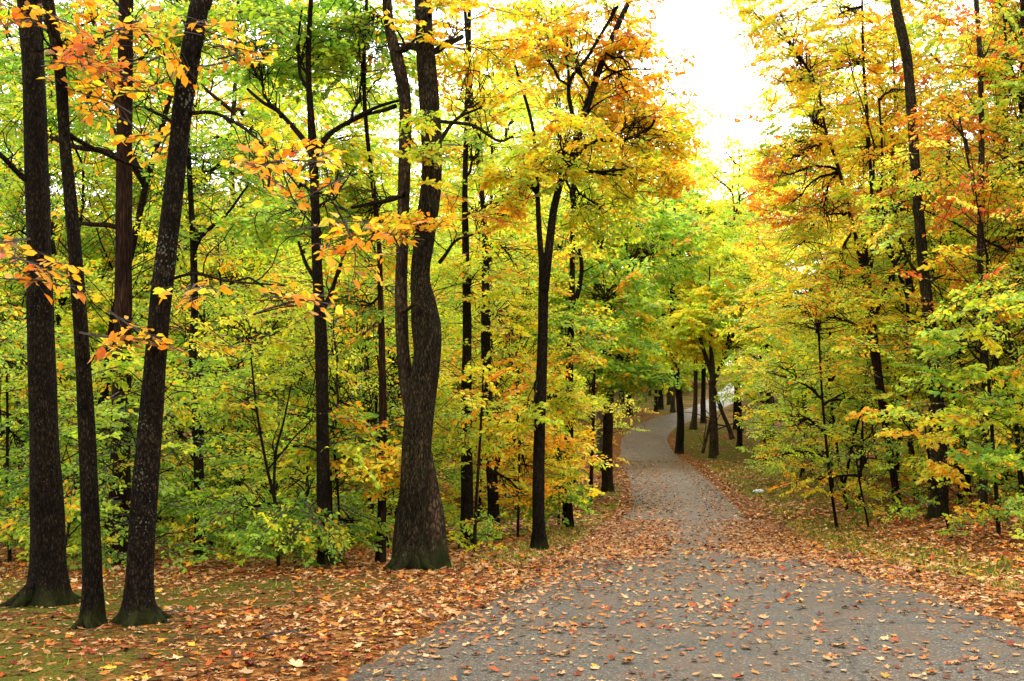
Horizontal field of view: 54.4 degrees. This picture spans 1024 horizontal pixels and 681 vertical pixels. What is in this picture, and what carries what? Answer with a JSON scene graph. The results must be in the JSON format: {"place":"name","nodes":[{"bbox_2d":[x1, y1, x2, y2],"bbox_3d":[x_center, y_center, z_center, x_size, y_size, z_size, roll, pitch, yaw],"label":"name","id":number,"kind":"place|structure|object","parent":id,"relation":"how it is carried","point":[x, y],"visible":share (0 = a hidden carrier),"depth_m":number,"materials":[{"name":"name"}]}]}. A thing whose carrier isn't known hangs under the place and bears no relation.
{"place":"outdoors","nodes":[
{"label":"outdoors","id":0,"kind":"place"},
{"bbox_2d":[0,0,1019,365],"label":"sky","id":1,"kind":"structure","parent":0,"point":[696,26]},
{"bbox_2d":[0,369,1023,680],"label":"ground","id":2,"kind":"structure","parent":0,"point":[54,665],"depth_m":9.30,"materials":[{"name":"plant"}]},
{"bbox_2d":[0,311,98,561],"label":"young tree","id":3,"kind":"object","parent":2,"relation":"on","point":[7,501],"visible":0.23,"depth_m":14.46,"materials":[{"name":"green plant"}]},
{"bbox_2d":[0,438,106,544],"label":"young tree","id":4,"kind":"object","parent":2,"relation":"on","point":[11,460],"visible":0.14,"depth_m":14.49,"materials":[{"name":"green plant"}]},
{"bbox_2d":[0,292,117,545],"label":"young tree","id":5,"kind":"object","parent":2,"relation":"on","point":[10,345],"visible":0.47,"depth_m":12.79,"materials":[{"name":"green plant"}]},
{"bbox_2d":[0,0,126,607],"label":"oak tree","id":6,"kind":"object","parent":2,"relation":"on","point":[47,585],"visible":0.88,"depth_m":8.86,"materials":[{"name":"brown plant"}]},
{"bbox_2d":[0,380,133,547],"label":"young tree","id":7,"kind":"object","parent":2,"relation":"on","point":[27,410],"visible":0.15,"depth_m":17.50,"materials":[{"name":"green plant"}]},
{"bbox_2d":[0,248,135,546],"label":"young tree","id":8,"kind":"object","parent":2,"relation":"on","point":[4,293],"visible":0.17,"depth_m":20.22,"materials":[{"name":"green plant"}]},
{"bbox_2d":[0,251,170,543],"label":"young tree","id":9,"kind":"object","parent":2,"relation":"on","point":[96,304],"visible":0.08,"depth_m":23.94,"materials":[{"name":"green plant"}]},
{"bbox_2d":[0,32,184,450],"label":"slender tree","id":10,"kind":"object","parent":2,"relation":"on","point":[12,133],"visible":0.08,"depth_m":27.49,"materials":[{"name":"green plant"}]},
{"bbox_2d":[0,399,191,560],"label":"young tree","id":11,"kind":"object","parent":2,"relation":"on","point":[68,506],"visible":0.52,"depth_m":12.51,"materials":[{"name":"green plant"}]},
{"bbox_2d":[0,311,206,544],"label":"young tree","id":12,"kind":"object","parent":2,"relation":"on","point":[64,383],"visible":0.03,"depth_m":20.07,"materials":[{"name":"green plant"}]},
{"bbox_2d":[40,0,188,629],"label":"maple tree","id":13,"kind":"object","parent":2,"relation":"on","point":[92,613],"visible":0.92,"depth_m":7.84,"materials":[{"name":"brown plant"}]},
{"bbox_2d":[0,0,228,479],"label":"slender tree","id":14,"kind":"object","parent":2,"relation":"on","point":[64,299],"visible":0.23,"depth_m":23.48,"materials":[{"name":"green plant"}]},
{"bbox_2d":[0,0,229,446],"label":"forest tree","id":15,"kind":"object","parent":2,"relation":"on","point":[6,129],"visible":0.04,"depth_m":29.44,"materials":[{"name":"green plant"}]},
{"bbox_2d":[0,0,242,565],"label":"hollow tree","id":16,"kind":"object","parent":2,"relation":"on","point":[122,226],"visible":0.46,"depth_m":13.96,"materials":[{"name":"brown plant"}]},
{"bbox_2d":[65,439,193,559],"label":"young tree","id":17,"kind":"object","parent":2,"relation":"on","point":[174,478],"visible":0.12,"depth_m":15.48,"materials":[{"name":"green plant"}]},
{"bbox_2d":[0,359,261,572],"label":"young tree","id":18,"kind":"object","parent":2,"relation":"on","point":[191,449],"visible":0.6,"depth_m":12.64,"materials":[{"name":"green plant"}]},
{"bbox_2d":[9,156,275,523],"bbox_3d":[-10.169,0.093,28.119,7.246,10.701,7.784,0,-3,0],"label":"slender tree","id":19,"kind":"object","parent":2,"relation":"on","point":[99,236],"visible":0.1,"depth_m":27.24,"materials":[{"name":"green plant"}]},
{"bbox_2d":[5,55,333,532],"bbox_3d":[-8.863,-1.169,26.563,8.671,12.844,9.048,0,-3,0],"label":"slender tree","id":20,"kind":"object","parent":2,"relation":"on","point":[210,121],"visible":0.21,"depth_m":26.16,"materials":[{"name":"green plant"}]},
{"bbox_2d":[0,0,418,540],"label":"slender tree","id":21,"kind":"object","parent":2,"relation":"on","point":[145,185],"visible":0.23,"depth_m":18.91,"materials":[{"name":"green plant"}]},
{"bbox_2d":[132,0,294,557],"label":"maple tree","id":22,"kind":"object","parent":2,"relation":"on","point":[199,476],"visible":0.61,"depth_m":15.72,"materials":[{"name":"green plant"}]},
{"bbox_2d":[72,0,359,485],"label":"forest tree","id":23,"kind":"object","parent":2,"relation":"on","point":[284,107],"visible":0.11,"depth_m":30.42,"materials":[{"name":"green plant"}]},
{"bbox_2d":[96,276,337,548],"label":"young tree","id":24,"kind":"object","parent":2,"relation":"on","point":[145,311],"visible":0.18,"depth_m":17.92,"materials":[{"name":"green plant"}]},
{"bbox_2d":[60,202,375,539],"bbox_3d":[-5.986,0.757,20.123,6.265,7.036,6.414,0,-3,0],"label":"young tree","id":25,"kind":"object","parent":2,"relation":"on","point":[148,236],"visible":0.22,"depth_m":19.94,"materials":[{"name":"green plant"}]},
{"bbox_2d":[104,200,354,517],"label":"young tree","id":26,"kind":"object","parent":2,"relation":"on","point":[271,260],"visible":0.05,"depth_m":26.65,"materials":[{"name":"green plant"}]},
{"bbox_2d":[37,0,424,627],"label":"oak tree","id":27,"kind":"object","parent":2,"relation":"on","point":[139,605],"visible":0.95,"depth_m":7.84,"materials":[{"name":"orange plant"}]},
{"bbox_2d":[160,396,316,551],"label":"young tree","id":28,"kind":"object","parent":2,"relation":"on","point":[213,447],"visible":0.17,"depth_m":17.45,"materials":[{"name":"green plant"}]},
{"bbox_2d":[111,192,375,544],"bbox_3d":[-6.397,0.697,23.508,6.398,8.533,6.380,0,-3,0],"label":"young tree","id":29,"kind":"object","parent":2,"relation":"on","point":[214,270],"visible":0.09,"depth_m":22.86,"materials":[{"name":"green plant"}]},
{"bbox_2d":[98,0,419,488],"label":"forest tree","id":30,"kind":"object","parent":2,"relation":"on","point":[339,84],"visible":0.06,"depth_m":36.29,"materials":[{"name":"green plant"}]},
{"bbox_2d":[170,303,356,566],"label":"young tree","id":31,"kind":"object","parent":2,"relation":"on","point":[267,516],"visible":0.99,"depth_m":12.98,"materials":[{"name":"green plant"}]},
{"bbox_2d":[168,338,377,545],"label":"young tree","id":32,"kind":"object","parent":2,"relation":"on","point":[288,364],"visible":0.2,"depth_m":18.30,"materials":[{"name":"green plant"}]},
{"bbox_2d":[203,429,346,558],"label":"young tree","id":33,"kind":"object","parent":2,"relation":"on","point":[238,489],"visible":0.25,"depth_m":15.52,"materials":[{"name":"green plant"}]},
{"bbox_2d":[165,267,401,516],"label":"young tree","id":34,"kind":"object","parent":2,"relation":"on","point":[258,297],"visible":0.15,"depth_m":21.53,"materials":[{"name":"green plant"}]},
{"bbox_2d":[223,409,366,564],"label":"young tree","id":35,"kind":"object","parent":2,"relation":"on","point":[263,478],"visible":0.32,"depth_m":14.51,"materials":[{"name":"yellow plant"}]},
{"bbox_2d":[144,0,451,565],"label":"tulip tree","id":36,"kind":"object","parent":2,"relation":"on","point":[314,45],"visible":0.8,"depth_m":13.79,"materials":[{"name":"green plant"}]},
{"bbox_2d":[190,116,410,500],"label":"slender tree","id":37,"kind":"object","parent":2,"relation":"on","point":[289,140],"visible":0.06,"depth_m":31.14,"materials":[{"name":"green plant"}]},
{"bbox_2d":[175,252,472,551],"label":"young tree","id":38,"kind":"object","parent":2,"relation":"on","point":[346,375],"visible":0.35,"depth_m":16.36,"materials":[{"name":"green plant"}]},
{"bbox_2d":[186,65,472,422],"bbox_3d":[-6.031,-1.903,34.257,10.033,15.964,10.642,0,-3,0],"label":"slender tree","id":39,"kind":"object","parent":2,"relation":"on","point":[360,126],"visible":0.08,"depth_m":34.65,"materials":[{"name":"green plant"}]},
{"bbox_2d":[296,420,401,562],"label":"young tree","id":40,"kind":"object","parent":2,"relation":"on","point":[347,520],"visible":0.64,"depth_m":13.68,"materials":[{"name":"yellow plant"}]},
{"bbox_2d":[213,265,499,548],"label":"young tree","id":41,"kind":"object","parent":2,"relation":"on","point":[447,343],"visible":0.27,"depth_m":18.14,"materials":[{"name":"green plant"}]},
{"bbox_2d":[237,286,482,547],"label":"young tree","id":42,"kind":"object","parent":2,"relation":"on","point":[399,399],"visible":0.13,"depth_m":19.78,"materials":[{"name":"green plant"}]},
{"bbox_2d":[258,257,491,543],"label":"young tree","id":43,"kind":"object","parent":2,"relation":"on","point":[365,363],"visible":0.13,"depth_m":19.14,"materials":[{"name":"green plant"}]},
{"bbox_2d":[257,158,537,446],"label":"slender tree","id":44,"kind":"object","parent":2,"relation":"on","point":[416,188],"visible":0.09,"depth_m":26.80,"materials":[{"name":"green plant"}]},
{"bbox_2d":[289,0,524,562],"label":"cherry tree","id":45,"kind":"object","parent":2,"relation":"on","point":[393,452],"visible":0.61,"depth_m":14.16,"materials":[{"name":"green plant"}]},
{"bbox_2d":[267,194,549,518],"bbox_3d":[-2.685,0.676,23.980,7.554,8.561,6.754,0,-3,0],"label":"young tree","id":46,"kind":"object","parent":2,"relation":"on","point":[440,254],"visible":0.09,"depth_m":23.50,"materials":[{"name":"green plant"}]},
{"bbox_2d":[339,384,478,534],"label":"young tree","id":47,"kind":"object","parent":2,"relation":"on","point":[447,500],"visible":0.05,"depth_m":24.26,"materials":[{"name":"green plant"}]},
{"bbox_2d":[289,0,546,571],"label":"double oak","id":48,"kind":"object","parent":2,"relation":"on","point":[419,541],"visible":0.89,"depth_m":13.15,"materials":[{"name":"brown plant"}]},
{"bbox_2d":[411,6,543,549],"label":"maple tree","id":49,"kind":"object","parent":2,"relation":"on","point":[468,138],"visible":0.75,"depth_m":18.18,"materials":[{"name":"yellow plant"}]},
{"bbox_2d":[452,370,529,551],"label":"sapling","id":50,"kind":"object","parent":2,"relation":"on","point":[482,403],"visible":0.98,"depth_m":17.03,"materials":[{"name":"yellow plant"}]},
{"bbox_2d":[347,251,639,519],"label":"young tree","id":51,"kind":"object","parent":2,"relation":"on","point":[585,357],"visible":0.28,"depth_m":23.34,"materials":[{"name":"yellow plant"}]},
{"bbox_2d":[384,50,613,483],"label":"forest tree","id":52,"kind":"object","parent":2,"relation":"on","point":[532,99],"visible":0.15,"depth_m":47.91,"materials":[{"name":"yellow plant"}]},
{"bbox_2d":[394,325,621,531],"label":"young tree","id":53,"kind":"object","parent":2,"relation":"on","point":[484,490],"visible":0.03,"depth_m":25.98,"materials":[{"name":"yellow plant"}]},
{"bbox_2d":[441,9,579,540],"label":"maple tree","id":54,"kind":"object","parent":2,"relation":"on","point":[485,326],"visible":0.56,"depth_m":20.83,"materials":[{"name":"yellow plant"}]},
{"bbox_2d":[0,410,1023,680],"bbox_3d":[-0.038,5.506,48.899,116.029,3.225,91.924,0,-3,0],"label":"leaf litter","id":55,"kind":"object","parent":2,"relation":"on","point":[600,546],"visible":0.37,"depth_m":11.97,"materials":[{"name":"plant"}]},
{"bbox_2d":[0,457,1023,567],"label":"undergrowth","id":56,"kind":"object","parent":2,"relation":"on","point":[1010,505],"visible":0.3,"depth_m":16.47,"materials":[{"name":"green plant"}]},
{"bbox_2d":[438,67,592,380],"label":"forest tree","id":57,"kind":"object","parent":2,"relation":"on","point":[488,149],"visible":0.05,"depth_m":59.72,"materials":[{"name":"yellow plant"}]},
{"bbox_2d":[471,279,573,536],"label":"young tree","id":58,"kind":"object","parent":2,"relation":"on","point":[512,336],"visible":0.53,"depth_m":22.24,"materials":[{"name":"yellow plant"}]},
{"bbox_2d":[409,101,641,499],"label":"slender tree","id":59,"kind":"object","parent":2,"relation":"on","point":[504,191],"visible":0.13,"depth_m":40.09,"materials":[{"name":"yellow plant"}]},
{"bbox_2d":[503,380,604,523],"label":"young tree","id":60,"kind":"object","parent":2,"relation":"on","point":[596,492],"visible":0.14,"depth_m":25.67,"materials":[{"name":"yellow plant"}]},
{"bbox_2d":[466,0,711,549],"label":"tulip tree","id":61,"kind":"object","parent":2,"relation":"on","point":[641,127],"visible":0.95,"depth_m":18.10,"materials":[{"name":"yellow plant"}]},
{"bbox_2d":[492,40,694,529],"bbox_3d":[1.615,-1.516,25.479,5.949,12.658,3.868,3,-5,-44],"label":"oak tree","id":62,"kind":"object","parent":2,"relation":"on","point":[572,326],"visible":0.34,"depth_m":24.39,"materials":[{"name":"yellow plant"}]},
{"bbox_2d":[561,362,652,505],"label":"sapling","id":63,"kind":"object","parent":2,"relation":"on","point":[591,385],"visible":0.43,"depth_m":33.27,"materials":[{"name":"yellow plant"}]},
{"bbox_2d":[512,120,722,492],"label":"oak tree","id":64,"kind":"object","parent":2,"relation":"on","point":[633,284],"visible":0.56,"depth_m":38.60,"materials":[{"name":"green plant"}]},
{"bbox_2d":[612,98,729,409],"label":"forest tree","id":65,"kind":"object","parent":2,"relation":"on","point":[661,397],"visible":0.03,"depth_m":95.06,"materials":[{"name":"yellow plant"}]},
{"bbox_2d":[611,181,741,453],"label":"oak tree","id":66,"kind":"object","parent":2,"relation":"on","point":[713,250],"visible":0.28,"depth_m":65.88,"materials":[{"name":"green plant"}]},
{"bbox_2d":[649,199,739,429],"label":"roadside tree","id":67,"kind":"object","parent":2,"relation":"on","point":[693,425],"visible":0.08,"depth_m":79.84,"materials":[{"name":"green plant"}]},
{"bbox_2d":[658,266,772,457],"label":"multi stem tree","id":68,"kind":"object","parent":2,"relation":"on","point":[700,325],"visible":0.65,"depth_m":62.67,"materials":[{"name":"yellow plant"}]},
{"bbox_2d":[655,134,803,429],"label":"forest tree","id":69,"kind":"object","parent":2,"relation":"on","point":[729,158],"visible":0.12,"depth_m":80.16,"materials":[{"name":"yellow plant"}]},
{"bbox_2d":[660,160,809,447],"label":"forest tree","id":70,"kind":"object","parent":2,"relation":"on","point":[706,185],"visible":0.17,"depth_m":70.89,"materials":[{"name":"yellow plant"}]},
{"bbox_2d":[696,230,811,461],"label":"forest tree","id":71,"kind":"object","parent":2,"relation":"on","point":[732,382],"visible":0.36,"depth_m":60.41,"materials":[{"name":"yellow plant"}]},
{"bbox_2d":[702,210,815,449],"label":"forest tree","id":72,"kind":"object","parent":2,"relation":"on","point":[731,235],"visible":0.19,"depth_m":66.37,"materials":[{"name":"yellow plant"}]},
{"bbox_2d":[726,259,879,472],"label":"slender tree","id":73,"kind":"object","parent":2,"relation":"on","point":[756,337],"visible":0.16,"depth_m":47.12,"materials":[{"name":"yellow plant"}]},
{"bbox_2d":[736,340,873,478],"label":"young tree","id":74,"kind":"object","parent":2,"relation":"on","point":[782,424],"visible":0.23,"depth_m":43.61,"materials":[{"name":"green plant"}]},
{"bbox_2d":[722,301,896,527],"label":"young tree","id":75,"kind":"object","parent":2,"relation":"on","point":[802,380],"visible":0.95,"depth_m":23.55,"materials":[{"name":"yellow plant"}]},
{"bbox_2d":[751,339,870,508],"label":"young tree","id":76,"kind":"object","parent":2,"relation":"on","point":[833,420],"visible":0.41,"depth_m":29.16,"materials":[{"name":"green plant"}]},
{"bbox_2d":[744,314,884,473],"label":"young tree","id":77,"kind":"object","parent":2,"relation":"on","point":[763,428],"visible":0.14,"depth_m":44.78,"materials":[{"name":"yellow plant"}]},
{"bbox_2d":[727,156,903,468],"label":"slender tree","id":78,"kind":"object","parent":2,"relation":"on","point":[750,247],"visible":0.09,"depth_m":49.51,"materials":[{"name":"yellow plant"}]},
{"bbox_2d":[729,58,923,465],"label":"forest tree","id":79,"kind":"object","parent":2,"relation":"on","point":[747,162],"visible":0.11,"depth_m":58.37,"materials":[{"name":"yellow plant"}]},
{"bbox_2d":[714,173,949,487],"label":"slender tree","id":80,"kind":"object","parent":2,"relation":"on","point":[751,287],"visible":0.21,"depth_m":37.12,"materials":[{"name":"yellow plant"}]},
{"bbox_2d":[768,437,908,527],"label":"young tree","id":81,"kind":"object","parent":2,"relation":"on","point":[852,457],"visible":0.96,"depth_m":22.80,"materials":[{"name":"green plant"}]},
{"bbox_2d":[718,0,961,512],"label":"cherry tree","id":82,"kind":"object","parent":2,"relation":"on","point":[784,169],"visible":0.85,"depth_m":25.43,"materials":[{"name":"yellow plant"}]},
{"bbox_2d":[770,349,951,507],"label":"young tree","id":83,"kind":"object","parent":2,"relation":"on","point":[817,408],"visible":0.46,"depth_m":27.05,"materials":[{"name":"green plant"}]},
{"bbox_2d":[801,343,926,479],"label":"young tree","id":84,"kind":"object","parent":2,"relation":"on","point":[874,440],"visible":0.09,"depth_m":36.41,"materials":[{"name":"green plant"}]},
{"bbox_2d":[728,0,1018,492],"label":"slender tree","id":85,"kind":"object","parent":2,"relation":"on","point":[894,77],"visible":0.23,"depth_m":28.48,"materials":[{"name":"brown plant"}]},
{"bbox_2d":[775,238,978,481],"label":"young tree","id":86,"kind":"object","parent":2,"relation":"on","point":[859,426],"visible":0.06,"depth_m":34.33,"materials":[{"name":"yellow plant"}]},
{"bbox_2d":[768,96,1018,492],"bbox_3d":[12.256,-1.335,31.073,7.951,12.284,8.372,0,-3,0],"label":"slender tree","id":87,"kind":"object","parent":2,"relation":"on","point":[839,244],"visible":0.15,"depth_m":30.63,"materials":[{"name":"yellow plant"}]},
{"bbox_2d":[766,42,1023,500],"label":"slender tree","id":88,"kind":"object","parent":2,"relation":"on","point":[904,132],"visible":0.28,"depth_m":26.84,"materials":[{"name":"yellow plant"}]},
{"bbox_2d":[807,0,1018,300],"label":"forest tree","id":89,"kind":"object","parent":2,"relation":"on","point":[920,44],"visible":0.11,"depth_m":30.99,"materials":[{"name":"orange plant"}]},
{"bbox_2d":[807,202,1023,504],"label":"young tree","id":90,"kind":"object","parent":2,"relation":"on","point":[900,341],"visible":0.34,"depth_m":24.42,"materials":[{"name":"yellow plant"}]},
{"bbox_2d":[829,127,1023,504],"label":"young tree","id":91,"kind":"object","parent":2,"relation":"on","point":[945,252],"visible":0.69,"depth_m":20.39,"materials":[{"name":"yellow plant"}]},
{"bbox_2d":[845,405,1013,538],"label":"young tree","id":92,"kind":"object","parent":2,"relation":"on","point":[942,468],"visible":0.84,"depth_m":16.90,"materials":[{"name":"yellow plant"}]},
{"bbox_2d":[876,0,995,518],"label":"leaning tree","id":93,"kind":"object","parent":2,"relation":"on","point":[926,289],"visible":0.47,"depth_m":22.30,"materials":[{"name":"brown plant"}]},
{"bbox_2d":[856,0,1023,291],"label":"slender tree","id":94,"kind":"object","parent":2,"relation":"on","point":[926,5],"visible":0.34,"depth_m":25.43,"materials":[{"name":"yellow plant"}]},
{"bbox_2d":[876,0,1023,388],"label":"slender tree","id":95,"kind":"object","parent":2,"relation":"on","point":[989,153],"visible":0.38,"depth_m":22.90,"materials":[{"name":"yellow plant"}]},
{"bbox_2d":[885,0,1023,512],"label":"maple tree","id":96,"kind":"object","parent":2,"relation":"on","point":[985,67],"visible":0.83,"depth_m":21.14,"materials":[{"name":"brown plant"}]},
{"bbox_2d":[889,261,1023,503],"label":"young tree","id":97,"kind":"object","parent":2,"relation":"on","point":[972,325],"visible":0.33,"depth_m":19.49,"materials":[{"name":"green plant"}]},
{"bbox_2d":[898,1,1019,389],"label":"slender tree","id":98,"kind":"object","parent":2,"relation":"on","point":[913,310],"visible":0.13,"depth_m":26.71,"materials":[{"name":"yellow plant"}]},
{"bbox_2d":[911,279,1023,533],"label":"young tree","id":99,"kind":"object","parent":2,"relation":"on","point":[992,457],"visible":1,"depth_m":15.73,"materials":[{"name":"green plant"}]},
{"bbox_2d":[914,262,1023,484],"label":"young tree","id":100,"kind":"object","parent":2,"relation":"on","point":[962,323],"visible":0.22,"depth_m":22.18,"materials":[{"name":"green plant"}]},
{"bbox_2d":[932,120,1014,497],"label":"maple tree","id":101,"kind":"object","parent":2,"relation":"on","point":[968,477],"visible":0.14,"depth_m":25.85,"materials":[{"name":"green plant"}]},
{"bbox_2d":[930,269,1023,459],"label":"young tree","id":102,"kind":"object","parent":2,"relation":"on","point":[1002,361],"visible":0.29,"depth_m":20.11,"materials":[{"name":"green plant"}]},
{"bbox_2d":[965,2,1019,489],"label":"oak tree","id":103,"kind":"object","parent":2,"relation":"on","point":[1000,251],"visible":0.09,"depth_m":27.42,"materials":[{"name":"yellow plant"}]},
{"bbox_2d":[1015,0,1023,496],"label":"oak tree","id":104,"kind":"object","parent":2,"relation":"on","point":[1022,99],"visible":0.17,"depth_m":24.66,"materials":[{"name":"yellow plant"}]},
{"bbox_2d":[346,378,1023,680],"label":"road","id":105,"kind":"structure","parent":0,"point":[940,651],"depth_m":7.37,"materials":[{"name":"asphalt"}]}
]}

